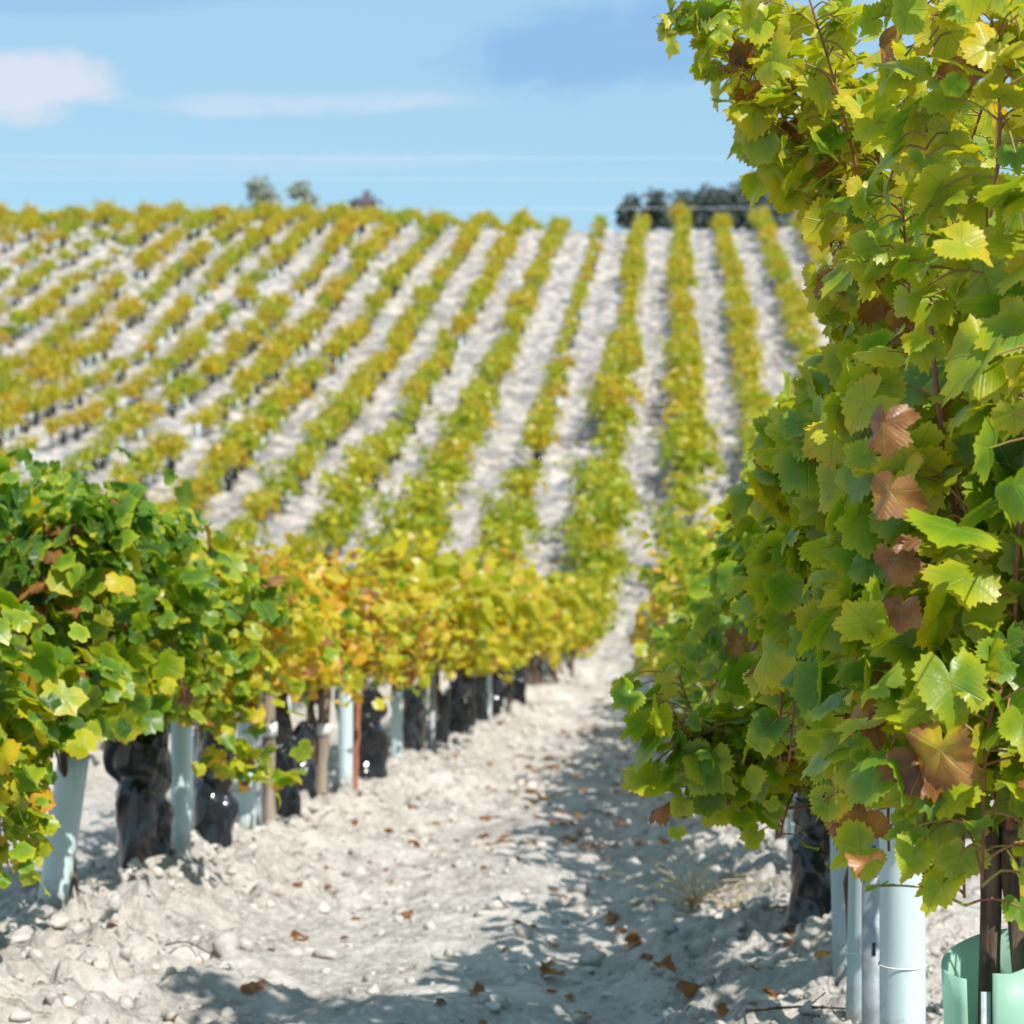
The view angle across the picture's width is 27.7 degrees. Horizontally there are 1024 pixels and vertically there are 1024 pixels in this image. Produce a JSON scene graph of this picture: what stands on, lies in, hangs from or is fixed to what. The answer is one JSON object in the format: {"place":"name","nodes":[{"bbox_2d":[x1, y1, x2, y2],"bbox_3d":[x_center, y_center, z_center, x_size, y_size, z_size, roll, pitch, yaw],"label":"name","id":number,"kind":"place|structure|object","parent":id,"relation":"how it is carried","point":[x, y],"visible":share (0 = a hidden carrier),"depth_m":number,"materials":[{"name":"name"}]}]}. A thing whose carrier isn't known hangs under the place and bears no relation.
{"place":"outdoors","nodes":[
{"label":"outdoors","id":0,"kind":"place"},
{"bbox_2d":[0,221,1007,1023],"bbox_3d":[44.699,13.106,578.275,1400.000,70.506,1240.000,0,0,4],"label":"ground","id":1,"kind":"structure","parent":0,"point":[280,995],"depth_m":12.19,"materials":[{"name":"soil"}]},
{"bbox_2d":[2,925,34,947],"bbox_3d":[-1.536,1.326,6.451,0.108,0.086,0.061,0,0,-13],"label":"chalk lump","id":2,"kind":"object","parent":1,"relation":"on","point":[21,936],"visible":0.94,"depth_m":6.44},
{"bbox_2d":[0,591,114,895],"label":"grapevine","id":3,"kind":"object","parent":1,"relation":"on","point":[52,697],"visible":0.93,"depth_m":5.48,"materials":[{"name":"green plant"}]},
{"bbox_2d":[37,754,89,908],"bbox_3d":[-1.583,1.159,7.305,0.194,0.610,0.126,0,0,-18],"label":"vine guard","id":4,"kind":"object","parent":1,"relation":"on","point":[59,860],"visible":0.69,"depth_m":7.25,"materials":[{"name":"blue plastic"}]},
{"bbox_2d":[0,447,198,873],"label":"grapevine","id":5,"kind":"object","parent":1,"relation":"on","point":[103,536],"visible":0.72,"depth_m":6.21,"materials":[{"name":"green plant"}]},
{"bbox_2d":[0,446,260,896],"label":"grapevine","id":6,"kind":"object","parent":1,"relation":"on","point":[182,620],"visible":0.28,"depth_m":7.13,"materials":[{"name":"green plant"}]},
{"bbox_2d":[103,728,174,869],"bbox_3d":[-1.485,1.175,8.331,0.242,0.711,0.278,0,0,27],"label":"plastic wrap","id":7,"kind":"object","parent":1,"relation":"on","point":[138,771],"visible":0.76,"depth_m":8.24,"materials":[{"name":"plastic"}]},
{"bbox_2d":[169,719,191,858],"bbox_3d":[-1.391,1.146,8.733,0.096,0.680,0.096,0,0,4],"label":"vine guard","id":8,"kind":"object","parent":1,"relation":"on","point":[181,794],"visible":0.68,"depth_m":8.69,"materials":[{"name":"blue plastic"}]},
{"bbox_2d":[153,478,213,515],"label":"grapevine","id":9,"kind":"object","parent":1,"relation":"on","point":[198,497],"visible":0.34,"depth_m":64.24,"materials":[{"name":"yellow plant"}]},
{"bbox_2d":[172,469,225,510],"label":"grapevine","id":10,"kind":"object","parent":1,"relation":"on","point":[211,489],"visible":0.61,"depth_m":65.20,"materials":[{"name":"yellow plant"}]},
{"bbox_2d":[192,721,238,849],"bbox_3d":[-1.352,1.301,9.485,0.221,0.701,0.263,0,0,-36],"label":"plastic wrap","id":11,"kind":"object","parent":1,"relation":"on","point":[216,810],"visible":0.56,"depth_m":9.40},
{"bbox_2d":[139,517,320,808],"bbox_3d":[-1.435,0.748,8.296,1.286,1.615,1.927,0,0,-29],"label":"grapevine","id":12,"kind":"object","parent":1,"relation":"on","point":[261,599],"visible":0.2,"depth_m":8.05,"materials":[{"name":"green plant"}]},
{"bbox_2d":[222,515,264,546],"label":"grapevine","id":13,"kind":"object","parent":1,"relation":"on","point":[248,526],"visible":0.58,"depth_m":59.90,"materials":[{"name":"green plant"}]},
{"bbox_2d":[237,712,255,829],"bbox_3d":[-1.293,1.304,10.130,0.096,0.660,0.096,0,0,4],"label":"vine guard","id":14,"kind":"object","parent":1,"relation":"on","point":[246,818],"visible":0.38,"depth_m":10.09,"materials":[{"name":"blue plastic"}]},
{"bbox_2d":[236,174,282,221],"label":"tree","id":15,"kind":"object","parent":1,"relation":"on","point":[264,191],"visible":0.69,"depth_m":162.75,"materials":[{"name":"green plant"}]},
{"bbox_2d":[237,491,281,543],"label":"grapevine","id":16,"kind":"object","parent":1,"relation":"on","point":[257,509],"visible":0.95,"depth_m":62.36,"materials":[{"name":"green plant"}]},
{"bbox_2d":[262,692,276,824],"bbox_3d":[-1.239,1.283,10.577,0.088,1.002,0.087,0,0,4],"label":"vine stake","id":17,"kind":"object","parent":1,"relation":"on","point":[269,802],"visible":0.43,"depth_m":10.55,"materials":[{"name":"brown wood"}]},
{"bbox_2d":[191,562,355,797],"bbox_3d":[-1.345,0.945,9.504,1.232,1.453,1.695,0,0,4],"label":"grapevine","id":18,"kind":"object","parent":1,"relation":"on","point":[307,634],"visible":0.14,"depth_m":9.49,"materials":[{"name":"yellow plant"}]},
{"bbox_2d":[247,459,303,513],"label":"grapevine","id":19,"kind":"object","parent":1,"relation":"on","point":[290,485],"visible":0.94,"depth_m":66.12,"materials":[{"name":"green plant"}]},
{"bbox_2d":[262,700,300,817],"bbox_3d":[-1.262,1.329,11.075,0.211,0.671,0.261,0,0,-40],"label":"plastic wrap","id":20,"kind":"object","parent":1,"relation":"on","point":[290,796],"visible":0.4,"depth_m":11.00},
{"bbox_2d":[268,454,307,496],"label":"grapevine","id":21,"kind":"object","parent":1,"relation":"on","point":[292,471],"visible":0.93,"depth_m":67.59,"materials":[{"name":"green plant"}]},
{"bbox_2d":[201,533,392,742],"bbox_3d":[-1.434,0.932,11.062,1.227,1.634,1.917,0,0,-18],"label":"grapevine","id":22,"kind":"object","parent":1,"relation":"on","point":[313,581],"visible":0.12,"depth_m":10.76,"materials":[{"name":"yellow plant"}]},
{"bbox_2d":[284,180,320,221],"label":"tree","id":23,"kind":"object","parent":1,"relation":"on","point":[300,192],"visible":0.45,"depth_m":163.44,"materials":[{"name":"green plant"}]},
{"bbox_2d":[290,720,316,799],"bbox_3d":[-1.241,1.522,12.030,0.238,0.612,0.266,0,0,4],"label":"plastic wrap","id":24,"kind":"object","parent":1,"relation":"on","point":[303,729],"visible":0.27,"depth_m":11.99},
{"bbox_2d":[280,529,326,557],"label":"grapevine","id":25,"kind":"object","parent":1,"relation":"on","point":[310,546],"visible":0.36,"depth_m":56.50,"materials":[{"name":"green plant"}]},
{"bbox_2d":[205,537,418,786],"bbox_3d":[-1.172,0.991,12.411,1.275,1.673,1.823,0,0,4],"label":"grapevine","id":26,"kind":"object","parent":1,"relation":"on","point":[361,599],"visible":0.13,"depth_m":12.10,"materials":[{"name":"yellow plant"}]},
{"bbox_2d":[316,685,330,798],"bbox_3d":[-1.137,1.457,12.425,0.110,0.851,0.092,0,0,4],"label":"vine stake","id":27,"kind":"object","parent":1,"relation":"on","point":[323,730],"visible":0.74,"depth_m":12.39,"materials":[{"name":"brown wood"}]},
{"bbox_2d":[299,502,359,554],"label":"grapevine","id":28,"kind":"object","parent":1,"relation":"on","point":[327,525],"visible":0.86,"depth_m":59.93,"materials":[{"name":"green plant"}]},
{"bbox_2d":[307,488,378,555],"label":"grapevine","id":29,"kind":"object","parent":1,"relation":"on","point":[355,513],"visible":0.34,"depth_m":61.28,"materials":[{"name":"green plant"}]},
{"bbox_2d":[307,462,382,535],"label":"grapevine","id":30,"kind":"object","parent":1,"relation":"on","point":[337,494],"visible":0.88,"depth_m":62.45,"materials":[{"name":"green plant"}]},
{"bbox_2d":[338,684,352,790],"bbox_3d":[-1.046,1.436,13.069,0.098,0.700,0.099,0,0,4],"label":"vine guard","id":31,"kind":"object","parent":1,"relation":"on","point":[345,743],"visible":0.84,"depth_m":13.03,"materials":[{"name":"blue plastic"}]},
{"bbox_2d":[353,702,360,789],"bbox_3d":[-0.984,1.542,13.114,0.070,0.772,0.046,0,0,4],"label":"vine stake","id":32,"kind":"object","parent":1,"relation":"on","point":[356,721],"visible":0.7,"depth_m":13.10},
{"bbox_2d":[334,685,389,779],"bbox_3d":[-1.015,1.528,14.017,0.379,0.701,0.325,0,0,4],"label":"plastic wrap","id":33,"kind":"object","parent":1,"relation":"on","point":[374,747],"visible":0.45,"depth_m":13.93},
{"bbox_2d":[334,438,389,493],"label":"grapevine","id":34,"kind":"object","parent":1,"relation":"on","point":[354,451],"visible":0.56,"depth_m":67.61,"materials":[{"name":"yellow plant"}]},
{"bbox_2d":[338,450,391,516],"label":"grapevine","id":35,"kind":"object","parent":1,"relation":"on","point":[366,469],"visible":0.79,"depth_m":64.99,"materials":[{"name":"yellow plant"}]},
{"bbox_2d":[391,689,403,756],"bbox_3d":[-0.857,1.669,15.512,0.096,0.680,0.096,0,0,4],"label":"vine guard","id":36,"kind":"object","parent":1,"relation":"on","point":[397,741],"visible":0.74,"depth_m":15.47,"materials":[{"name":"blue plastic"}]},
{"bbox_2d":[338,547,457,700],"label":"grapevine","id":37,"kind":"object","parent":1,"relation":"on","point":[397,632],"visible":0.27,"depth_m":13.81,"materials":[{"name":"yellow plant"}]},
{"bbox_2d":[357,485,454,549],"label":"grapevine","id":38,"kind":"object","parent":1,"relation":"on","point":[439,534],"visible":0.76,"depth_m":57.91,"materials":[{"name":"green plant"}]},
{"bbox_2d":[390,680,423,751],"bbox_3d":[-0.830,1.666,16.420,0.269,0.701,0.278,0,0,4],"label":"plastic wrap","id":39,"kind":"object","parent":1,"relation":"on","point":[413,723],"visible":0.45,"depth_m":16.36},
{"bbox_2d":[345,577,478,752],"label":"grapevine","id":40,"kind":"object","parent":1,"relation":"on","point":[431,662],"visible":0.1,"depth_m":15.11,"materials":[{"name":"yellow plant"}]},
{"bbox_2d":[374,482,462,540],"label":"grapevine","id":41,"kind":"object","parent":1,"relation":"on","point":[434,510],"visible":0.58,"depth_m":59.03,"materials":[{"name":"green plant"}]},
{"bbox_2d":[335,528,510,677],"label":"grapevine","id":42,"kind":"object","parent":1,"relation":"on","point":[468,620],"visible":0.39,"depth_m":16.34,"materials":[{"name":"yellow plant"}]},
{"bbox_2d":[6,224,845,1023],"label":"leaf litter","id":43,"kind":"object","parent":1,"relation":"on","point":[722,1010],"visible":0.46,"depth_m":13.10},
{"bbox_2d":[389,466,465,538],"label":"grapevine","id":44,"kind":"object","parent":1,"relation":"on","point":[437,491],"visible":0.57,"depth_m":61.75,"materials":[{"name":"green plant"}]},
{"bbox_2d":[429,671,434,749],"bbox_3d":[-0.673,1.595,17.502,0.044,1.450,0.038,0,0,4],"label":"trellis post","id":45,"kind":"object","parent":1,"relation":"on","point":[432,715],"visible":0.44,"depth_m":17.49,"materials":[{"name":"grey metal"}]},
{"bbox_2d":[406,438,474,483],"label":"grapevine","id":46,"kind":"object","parent":1,"relation":"on","point":[462,470],"visible":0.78,"depth_m":66.51,"materials":[{"name":"green plant"}]},
{"bbox_2d":[436,688,449,743],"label":"plastic wrap","id":47,"kind":"object","parent":1,"relation":"on","point":[443,711],"visible":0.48,"depth_m":18.65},
{"bbox_2d":[370,530,528,689],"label":"grapevine","id":48,"kind":"object","parent":1,"relation":"on","point":[506,603],"visible":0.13,"depth_m":18.86,"materials":[{"name":"yellow plant"}]},
{"bbox_2d":[390,539,521,748],"bbox_3d":[-0.717,1.210,17.928,1.533,1.958,2.024,0,0,4],"label":"grapevine","id":49,"kind":"object","parent":1,"relation":"on","point":[452,663],"visible":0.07,"depth_m":17.95,"materials":[{"name":"yellow plant"}]},
{"bbox_2d":[447,672,470,735],"bbox_3d":[-0.537,1.884,19.958,0.295,0.691,0.256,0,0,4],"label":"plastic wrap","id":50,"kind":"object","parent":1,"relation":"on","point":[459,719],"visible":0.66,"depth_m":19.85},
{"bbox_2d":[0,214,958,502],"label":"hillside guards","id":51,"kind":"object","parent":1,"relation":"on","point":[234,472],"visible":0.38,"depth_m":100.03,"materials":[{"name":"blue plastic"}]},
{"bbox_2d":[0,198,959,491],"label":"hillside vines","id":52,"kind":"object","parent":1,"relation":"on","point":[472,416],"visible":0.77,"depth_m":96.00,"materials":[{"name":"green plant"}]},
{"bbox_2d":[473,675,488,721],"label":"plastic wrap","id":53,"kind":"object","parent":1,"relation":"on","point":[480,698],"visible":0.48,"depth_m":22.59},
{"bbox_2d":[438,575,526,700],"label":"grapevine","id":54,"kind":"object","parent":1,"relation":"on","point":[495,663],"visible":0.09,"depth_m":20.03,"materials":[{"name":"yellow plant"}]},
{"bbox_2d":[472,519,530,561],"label":"grapevine","id":55,"kind":"object","parent":1,"relation":"on","point":[505,539],"visible":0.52,"depth_m":56.80,"materials":[{"name":"green plant"}]},
{"bbox_2d":[0,705,1003,1023],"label":"chalk clods","id":56,"kind":"object","parent":1,"relation":"on","point":[224,943],"visible":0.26,"depth_m":8.02,"materials":[{"name":"stone"}]},
{"bbox_2d":[465,485,547,538],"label":"grapevine","id":57,"kind":"object","parent":1,"relation":"on","point":[526,516],"visible":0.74,"depth_m":59.24,"materials":[{"name":"green plant"}]},
{"bbox_2d":[471,509,541,558],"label":"grapevine","id":58,"kind":"object","parent":1,"relation":"on","point":[499,524],"visible":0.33,"depth_m":58.24,"materials":[{"name":"green plant"}]},
{"bbox_2d":[464,548,552,654],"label":"grapevine","id":59,"kind":"object","parent":1,"relation":"on","point":[531,614],"visible":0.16,"depth_m":22.39,"materials":[{"name":"yellow plant"}]},
{"bbox_2d":[513,665,526,704],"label":"plastic wrap","id":60,"kind":"object","parent":1,"relation":"on","point":[519,686],"visible":0.49,"depth_m":27.46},
{"bbox_2d":[482,549,562,655],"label":"grapevine","id":61,"kind":"object","parent":1,"relation":"on","point":[551,639],"visible":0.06,"depth_m":23.95,"materials":[{"name":"yellow plant"}]},
{"bbox_2d":[506,469,548,501],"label":"grapevine","id":62,"kind":"object","parent":1,"relation":"on","point":[526,487],"visible":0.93,"depth_m":64.36,"materials":[{"name":"green plant"}]},
{"bbox_2d":[505,587,561,709],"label":"grapevine","id":63,"kind":"object","parent":1,"relation":"on","point":[547,607],"visible":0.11,"depth_m":25.09,"materials":[{"name":"yellow plant"}]},
{"bbox_2d":[490,547,582,681],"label":"grapevine","id":64,"kind":"object","parent":1,"relation":"on","point":[558,614],"visible":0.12,"depth_m":26.57,"materials":[{"name":"yellow plant"}]},
{"bbox_2d":[526,573,576,685],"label":"grapevine","id":65,"kind":"object","parent":1,"relation":"on","point":[571,625],"visible":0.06,"depth_m":31.43,"materials":[{"name":"yellow plant"}]},
{"bbox_2d":[513,558,590,684],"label":"grapevine","id":66,"kind":"object","parent":1,"relation":"on","point":[576,602],"visible":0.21,"depth_m":32.40,"materials":[{"name":"yellow plant"}]},
{"bbox_2d":[552,606,608,683],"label":"grapevine","id":67,"kind":"object","parent":1,"relation":"on","point":[595,618],"visible":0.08,"depth_m":34.71,"materials":[{"name":"yellow plant"}]},
{"bbox_2d":[565,578,615,678],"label":"grapevine","id":68,"kind":"object","parent":1,"relation":"on","point":[595,604],"visible":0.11,"depth_m":40.92,"materials":[{"name":"yellow plant"}]},
{"bbox_2d":[549,522,635,578],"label":"grapevine","id":69,"kind":"object","parent":1,"relation":"on","point":[586,556],"visible":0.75,"depth_m":54.67,"materials":[{"name":"green plant"}]},
{"bbox_2d":[558,521,629,568],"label":"grapevine","id":70,"kind":"object","parent":1,"relation":"on","point":[605,540],"visible":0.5,"depth_m":55.94,"materials":[{"name":"green plant"}]},
{"bbox_2d":[567,565,622,611],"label":"grapevine","id":71,"kind":"object","parent":1,"relation":"on","point":[605,579],"visible":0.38,"depth_m":51.05,"materials":[{"name":"yellow plant"}]},
{"bbox_2d":[565,562,628,593],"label":"grapevine","id":72,"kind":"object","parent":1,"relation":"on","point":[603,567],"visible":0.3,"depth_m":51.96,"materials":[{"name":"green plant"}]},
{"bbox_2d":[553,489,642,542],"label":"grapevine","id":73,"kind":"object","parent":1,"relation":"on","point":[606,511],"visible":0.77,"depth_m":58.15,"materials":[{"name":"green plant"}]},
{"bbox_2d":[553,453,644,510],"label":"grapevine","id":74,"kind":"object","parent":1,"relation":"on","point":[590,486],"visible":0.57,"depth_m":62.23,"materials":[{"name":"green plant"}]},
{"bbox_2d":[563,489,639,542],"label":"grapevine","id":75,"kind":"object","parent":1,"relation":"on","point":[583,507],"visible":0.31,"depth_m":59.76,"materials":[{"name":"green plant"}]},
{"bbox_2d":[572,477,639,520],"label":"grapevine","id":76,"kind":"object","parent":1,"relation":"on","point":[622,491],"visible":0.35,"depth_m":60.90,"materials":[{"name":"green plant"}]},
{"bbox_2d":[579,450,635,489],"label":"grapevine","id":77,"kind":"object","parent":1,"relation":"on","point":[595,462],"visible":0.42,"depth_m":65.94,"materials":[{"name":"green plant"}]},
{"bbox_2d":[614,192,653,232],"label":"tree","id":78,"kind":"object","parent":1,"relation":"on","point":[624,220],"visible":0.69,"depth_m":157.52,"materials":[{"name":"green plant"}]},
{"bbox_2d":[638,188,676,230],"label":"tree","id":79,"kind":"object","parent":1,"relation":"on","point":[657,209],"visible":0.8,"depth_m":159.33,"materials":[{"name":"green plant"}]},
{"bbox_2d":[630,528,698,665],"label":"grapevine","id":80,"kind":"object","parent":1,"relation":"on","point":[657,574],"visible":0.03,"depth_m":15.37,"materials":[{"name":"green plant"}]},
{"bbox_2d":[642,511,687,557],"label":"grapevine","id":81,"kind":"object","parent":1,"relation":"on","point":[672,528],"visible":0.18,"depth_m":56.56,"materials":[{"name":"green plant"}]},
{"bbox_2d":[611,500,735,707],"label":"grapevine","id":82,"kind":"object","parent":1,"relation":"on","point":[640,617],"visible":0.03,"depth_m":13.69,"materials":[{"name":"green plant"}]},
{"bbox_2d":[623,474,725,682],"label":"grapevine","id":83,"kind":"object","parent":1,"relation":"on","point":[677,591],"visible":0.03,"depth_m":11.31,"materials":[{"name":"green plant"}]},
{"bbox_2d":[639,499,710,551],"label":"grapevine","id":84,"kind":"object","parent":1,"relation":"on","point":[674,519],"visible":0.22,"depth_m":57.79,"materials":[{"name":"green plant"}]},
{"bbox_2d":[662,486,708,526],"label":"grapevine","id":85,"kind":"object","parent":1,"relation":"on","point":[693,504],"visible":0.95,"depth_m":62.60,"materials":[{"name":"green plant"}]},
{"bbox_2d":[646,423,729,487],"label":"grapevine","id":86,"kind":"object","parent":1,"relation":"on","point":[691,463],"visible":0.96,"depth_m":65.98,"materials":[{"name":"green plant"}]},
{"bbox_2d":[667,474,716,524],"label":"grapevine","id":87,"kind":"object","parent":1,"relation":"on","point":[687,482],"visible":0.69,"depth_m":63.75,"materials":[{"name":"green plant"}]},
{"bbox_2d":[640,505,751,702],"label":"grapevine","id":88,"kind":"object","parent":1,"relation":"on","point":[666,608],"depth_m":10.45,"materials":[{"name":"green plant"}]},
{"bbox_2d":[605,849,790,907],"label":"dry weed","id":89,"kind":"object","parent":1,"relation":"on","point":[693,899],"visible":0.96,"depth_m":8.15,"materials":[{"name":"plant"}]},
{"bbox_2d":[678,182,736,229],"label":"tree","id":90,"kind":"object","parent":1,"relation":"on","point":[705,207],"visible":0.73,"depth_m":158.06,"materials":[{"name":"green plant"}]},
{"bbox_2d":[633,529,785,840],"bbox_3d":[1.128,0.839,9.526,1.042,1.664,2.253,0,0,-3],"label":"grapevine","id":91,"kind":"object","parent":1,"relation":"on","point":[694,562],"visible":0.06,"depth_m":9.45,"materials":[{"name":"green plant"}]},
{"bbox_2d":[677,877,756,908],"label":"dry weed","id":92,"kind":"object","parent":1,"relation":"on","point":[734,905],"visible":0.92,"depth_m":7.90,"materials":[{"name":"plant"}]},
{"bbox_2d":[609,361,847,937],"bbox_3d":[0.988,0.463,5.719,1.367,1.866,2.530,0,0,4],"label":"grapevine","id":93,"kind":"object","parent":1,"relation":"on","point":[729,775],"visible":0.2,"depth_m":4.78,"materials":[{"name":"green plant"}]},
{"bbox_2d":[711,178,769,229],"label":"tree","id":94,"kind":"object","parent":1,"relation":"on","point":[738,204],"visible":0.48,"depth_m":162.04,"materials":[{"name":"green plant"}]},
{"bbox_2d":[673,574,829,853],"bbox_3d":[1.068,0.782,6.931,1.201,1.486,1.883,0,0,-7],"label":"grapevine","id":95,"kind":"object","parent":1,"relation":"on","point":[697,589],"visible":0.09,"depth_m":6.74,"materials":[{"name":"green plant"}]},
{"bbox_2d":[784,790,831,933],"bbox_3d":[1.067,1.181,6.989,0.312,0.651,0.256,0,0,4],"label":"plastic wrap","id":96,"kind":"object","parent":1,"relation":"on","point":[810,876],"visible":0.3,"depth_m":6.91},
{"bbox_2d":[653,0,1021,826],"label":"grapevine","id":97,"kind":"object","parent":1,"relation":"on","point":[813,162],"visible":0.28,"depth_m":4.27,"materials":[{"name":"green plant"}]},
{"bbox_2d":[830,835,846,977],"bbox_3d":[0.954,1.104,5.894,0.098,0.580,0.098,0,0,-35],"label":"vine guard","id":98,"kind":"object","parent":1,"relation":"on","point":[839,938],"visible":0.34,"depth_m":5.87,"materials":[{"name":"plastic"}]},
{"bbox_2d":[845,867,861,1023],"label":"vine guard","id":99,"kind":"object","parent":1,"relation":"on","point":[854,972],"visible":0.35,"depth_m":5.17,"materials":[{"name":"plastic"}]},
{"bbox_2d":[862,808,879,1023],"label":"trellis post","id":100,"kind":"object","parent":1,"relation":"on","point":[870,966],"visible":0.17,"depth_m":4.71,"materials":[{"name":"metal"}]},
{"bbox_2d":[779,0,1023,1023],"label":"grapevine","id":101,"kind":"object","parent":1,"relation":"on","point":[907,634],"visible":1,"depth_m":3.09,"materials":[{"name":"green plant"}]},
{"bbox_2d":[878,807,926,1023],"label":"vine guard","id":102,"kind":"object","parent":1,"relation":"on","point":[902,938],"visible":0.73,"depth_m":4.36,"materials":[{"name":"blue plastic"}]},
{"bbox_2d":[941,928,1023,1023],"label":"vine guard","id":103,"kind":"object","parent":1,"relation":"on","point":[960,966],"visible":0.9,"depth_m":3.14,"materials":[{"name":"green plastic"}]},
{"bbox_2d":[0,0,1023,232],"label":"sky","id":104,"kind":"structure","parent":0,"point":[514,93],"materials":[{"name":"blue"}]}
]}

